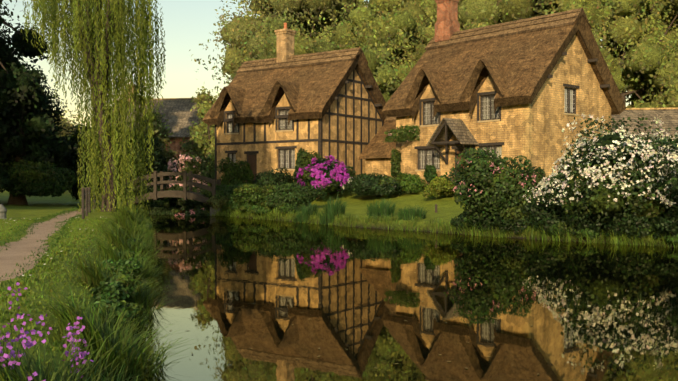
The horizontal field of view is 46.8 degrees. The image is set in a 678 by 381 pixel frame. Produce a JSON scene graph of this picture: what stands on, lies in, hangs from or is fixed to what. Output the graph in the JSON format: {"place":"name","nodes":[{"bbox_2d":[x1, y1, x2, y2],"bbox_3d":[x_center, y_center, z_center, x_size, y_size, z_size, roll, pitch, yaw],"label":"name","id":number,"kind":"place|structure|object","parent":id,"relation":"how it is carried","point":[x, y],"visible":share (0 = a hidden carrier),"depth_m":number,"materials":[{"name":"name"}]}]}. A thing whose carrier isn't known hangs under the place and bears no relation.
{"place":"outdoors","nodes":[
{"label":"outdoors","id":0,"kind":"place"},
{"bbox_2d":[0,206,99,282],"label":"foot path","id":1,"kind":"structure","parent":0,"point":[14,254],"depth_m":13.74,"materials":[{"name":"brown soil"}]},
{"bbox_2d":[0,0,630,126],"label":"sky","id":2,"kind":"structure","parent":0,"point":[187,24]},
{"bbox_2d":[0,186,677,380],"bbox_3d":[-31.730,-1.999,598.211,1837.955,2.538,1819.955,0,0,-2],"label":"ground","id":3,"kind":"structure","parent":0,"point":[43,206],"depth_m":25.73,"materials":[{"name":"green plant"}]},
{"bbox_2d":[0,204,6,218],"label":"stone bollard","id":4,"kind":"object","parent":3,"relation":"on","point":[3,210],"visible":0.92,"depth_m":25.48,"materials":[{"name":"grey stone"}]},
{"bbox_2d":[1,292,86,380],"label":"flower stems","id":5,"kind":"object","parent":3,"relation":"on","point":[45,354],"visible":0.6,"depth_m":5.46,"materials":[{"name":"green plant"}]},
{"bbox_2d":[0,217,92,380],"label":"wild flowers","id":6,"kind":"object","parent":3,"relation":"on","point":[29,343],"visible":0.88,"depth_m":5.31,"materials":[{"name":"purple plant"}]},
{"bbox_2d":[81,187,95,218],"bbox_3d":[-9.925,0.422,31.110,0.170,1.121,11.446,0,0,-16],"label":"path fence","id":7,"kind":"object","parent":3,"relation":"on","point":[86,200],"visible":0.81,"depth_m":28.60,"materials":[{"name":"brown wood"}]},
{"bbox_2d":[20,0,165,219],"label":"willow","id":8,"kind":"object","parent":3,"relation":"on","point":[142,28],"depth_m":32.98,"materials":[{"name":"green plant"}]},
{"bbox_2d":[101,82,207,192],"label":"cottage","id":9,"kind":"structure","parent":3,"relation":"on","point":[180,116],"depth_m":75.52,"materials":[{"name":"stone"}]},
{"bbox_2d":[125,171,221,215],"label":"foot bridge","id":10,"kind":"structure","parent":3,"relation":"on","point":[184,194],"depth_m":44.91,"materials":[{"name":"brown wood"}]},
{"bbox_2d":[0,79,677,324],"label":"garden shrubs","id":11,"kind":"object","parent":3,"relation":"on","point":[542,194],"visible":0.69,"depth_m":25.81,"materials":[{"name":"green plant"}]},
{"bbox_2d":[0,0,677,233],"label":"trees","id":12,"kind":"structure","parent":3,"relation":"on","point":[651,55],"depth_m":56.13,"materials":[{"name":"green plant"}]},
{"bbox_2d":[0,0,677,204],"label":"tree trunks","id":13,"kind":"object","parent":3,"relation":"on","point":[19,200],"visible":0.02,"depth_m":44.94,"materials":[{"name":"brown plant"}]},
{"bbox_2d":[358,116,395,175],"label":"cottage lean-to","id":14,"kind":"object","parent":3,"relation":"on","point":[376,154],"depth_m":48.15,"materials":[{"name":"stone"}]},
{"bbox_2d":[611,107,677,139],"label":"stone barn","id":15,"kind":"structure","parent":3,"relation":"on","point":[668,117],"depth_m":50.97,"materials":[{"name":"stone"}]},
{"bbox_2d":[121,208,677,380],"bbox_3d":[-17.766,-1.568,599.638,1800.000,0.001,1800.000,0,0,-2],"label":"water","id":16,"kind":"structure","parent":0,"point":[249,294],"depth_m":10.92,"materials":[{"name":"liquid"}]},
{"bbox_2d":[129,224,656,377],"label":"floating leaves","id":17,"kind":"object","parent":16,"relation":"on","point":[404,320],"visible":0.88,"depth_m":10.88,"materials":[{"name":"green plant"}]}
]}

